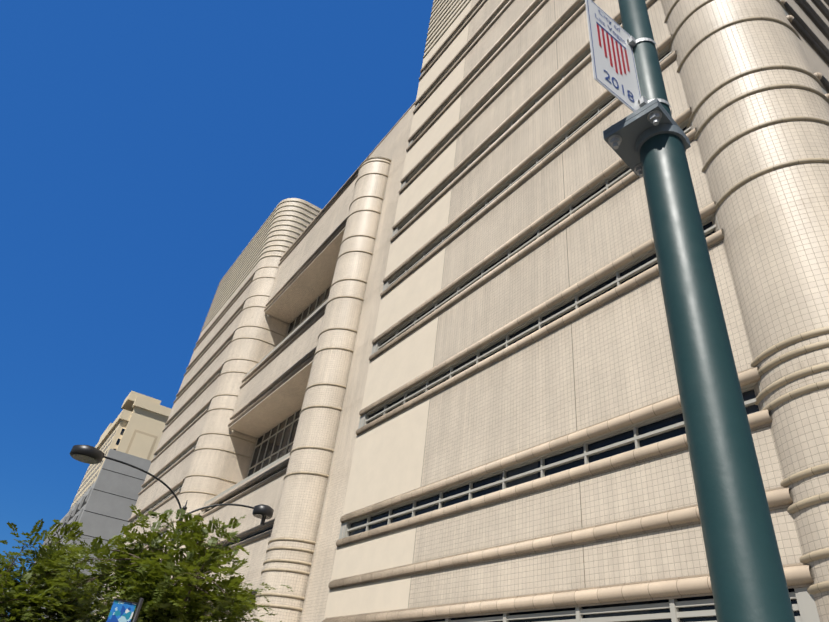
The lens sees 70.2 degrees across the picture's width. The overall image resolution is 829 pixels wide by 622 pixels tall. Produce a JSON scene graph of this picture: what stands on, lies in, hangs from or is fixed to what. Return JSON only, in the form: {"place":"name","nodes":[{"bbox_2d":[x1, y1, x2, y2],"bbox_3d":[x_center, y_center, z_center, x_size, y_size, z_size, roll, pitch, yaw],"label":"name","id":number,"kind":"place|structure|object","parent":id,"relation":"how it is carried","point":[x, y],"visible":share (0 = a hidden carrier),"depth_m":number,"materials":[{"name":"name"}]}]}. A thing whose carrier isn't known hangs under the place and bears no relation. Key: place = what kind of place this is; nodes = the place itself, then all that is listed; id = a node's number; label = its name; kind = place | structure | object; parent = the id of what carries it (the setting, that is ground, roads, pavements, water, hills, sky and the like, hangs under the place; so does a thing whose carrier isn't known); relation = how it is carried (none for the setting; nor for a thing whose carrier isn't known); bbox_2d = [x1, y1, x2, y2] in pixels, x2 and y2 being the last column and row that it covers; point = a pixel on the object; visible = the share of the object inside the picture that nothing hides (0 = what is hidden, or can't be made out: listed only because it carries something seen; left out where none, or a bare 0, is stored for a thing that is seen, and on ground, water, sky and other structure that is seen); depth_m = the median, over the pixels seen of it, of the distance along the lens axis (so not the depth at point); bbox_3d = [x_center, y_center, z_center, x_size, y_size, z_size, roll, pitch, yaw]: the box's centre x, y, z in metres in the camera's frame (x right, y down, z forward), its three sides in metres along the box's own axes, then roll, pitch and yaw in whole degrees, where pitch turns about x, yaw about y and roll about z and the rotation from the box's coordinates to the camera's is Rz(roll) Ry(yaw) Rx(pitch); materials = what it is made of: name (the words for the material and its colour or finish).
{"place":"outdoors","nodes":[
{"label":"outdoors","id":0,"kind":"place"},
{"bbox_2d":[25,449,150,620],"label":"building","id":1,"kind":"structure","parent":0,"point":[104,503],"depth_m":88.64,"materials":[{"name":"concrete"}]},
{"bbox_2d":[69,391,171,510],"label":"hotel tower","id":2,"kind":"structure","parent":0,"point":[136,427],"depth_m":181.54,"materials":[{"name":"paint"}]},
{"bbox_2d":[0,0,433,611],"label":"sky","id":3,"kind":"structure","parent":0,"point":[145,144],"materials":[{"name":"blue"}]},
{"bbox_2d":[99,0,828,621],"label":"jail tile walls","id":4,"kind":"structure","parent":0,"point":[617,352],"depth_m":18.43,"materials":[{"name":"beige tile"}]},
{"bbox_2d":[204,290,327,504],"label":"jail yard screens","id":5,"kind":"object","parent":4,"relation":"in","point":[277,432],"visible":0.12,"depth_m":45.46,"materials":[{"name":"grey metal"}]},
{"bbox_2d":[200,0,470,332],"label":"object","id":6,"kind":"object","parent":4,"relation":"attached to","point":[272,213],"visible":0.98,"depth_m":65.14,"materials":[{"name":"beige tile"}]},
{"bbox_2d":[94,0,828,621],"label":"horizontal ledges","id":7,"kind":"object","parent":4,"relation":"attached to","point":[794,574],"visible":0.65,"depth_m":18.72,"materials":[{"name":"beige concrete"}]},
{"bbox_2d":[96,0,828,621],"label":"jail window frames","id":8,"kind":"structure","parent":4,"relation":"in","point":[804,606],"depth_m":19.16,"materials":[{"name":"grey metal"}]},
{"bbox_2d":[106,0,799,621],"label":"windows","id":9,"kind":"structure","parent":8,"relation":"in","point":[678,418],"depth_m":16.50,"materials":[{"name":"black glass"}]},
{"bbox_2d":[99,0,828,621],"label":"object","id":10,"kind":"object","parent":4,"relation":"attached to","point":[527,448],"visible":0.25,"depth_m":16.73,"materials":[{"name":"beige concrete"}]},
{"bbox_2d":[408,5,584,604],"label":"jail panel joints","id":11,"kind":"object","parent":4,"relation":"in","point":[571,333],"visible":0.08,"depth_m":18.22,"materials":[{"name":"beige concrete"}]},
{"bbox_2d":[160,0,828,621],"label":"columns","id":12,"kind":"structure","parent":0,"point":[774,226],"depth_m":14.41,"materials":[{"name":"beige concrete"}]},
{"bbox_2d":[258,200,320,260],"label":"jail rings","id":13,"kind":"object","parent":12,"relation":"attached to","point":[287,225],"visible":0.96,"depth_m":62.99,"materials":[{"name":"beige concrete"}]},
{"bbox_2d":[169,0,828,610],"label":"column rings","id":14,"kind":"object","parent":12,"relation":"attached to","point":[817,554],"visible":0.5,"depth_m":13.88,"materials":[{"name":"beige concrete"}]},
{"bbox_2d":[254,14,789,274],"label":"jail roofs","id":15,"kind":"structure","parent":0,"point":[345,222],"depth_m":56.42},
{"label":"asphalt ground","id":16,"kind":"structure","parent":0,"visible":0},
{"bbox_2d":[0,518,125,621],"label":"sidewalk tree","id":17,"kind":"object","parent":16,"relation":"on","point":[17,601],"visible":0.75,"depth_m":19.22,"materials":[{"name":"green plant"}]},
{"bbox_2d":[33,505,293,621],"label":"sidewalk tree","id":18,"kind":"object","parent":16,"relation":"on","point":[144,573],"visible":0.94,"depth_m":15.31,"materials":[{"name":"green plant"}]},
{"bbox_2d":[201,0,471,618],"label":"wall panels","id":19,"kind":"object","parent":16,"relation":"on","point":[387,459],"visible":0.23,"depth_m":23.90,"materials":[{"name":"beige concrete"}]},
{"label":"sidewalk","id":20,"kind":"structure","parent":0,"visible":0},
{"bbox_2d":[106,598,143,621],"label":"street banner","id":21,"kind":"object","parent":20,"relation":"on","point":[121,610],"visible":1,"depth_m":12.38,"materials":[{"name":"blue fabric"}]},
{"bbox_2d":[70,445,273,619],"bbox_3d":[-7.949,8.246,16.860,6.449,7.540,0.916,22,-37,-19],"label":"street lamp","id":22,"kind":"object","parent":20,"relation":"on","point":[88,454],"visible":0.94,"depth_m":18.55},
{"bbox_2d":[603,0,795,621],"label":"light pole","id":23,"kind":"object","parent":20,"relation":"on","point":[648,141],"visible":1,"depth_m":2.71,"materials":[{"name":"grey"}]},
{"bbox_2d":[585,0,640,111],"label":"banner","id":24,"kind":"object","parent":23,"relation":"attached to","point":[614,66],"visible":1,"depth_m":3.97,"materials":[{"name":"white fabric"}]}
]}

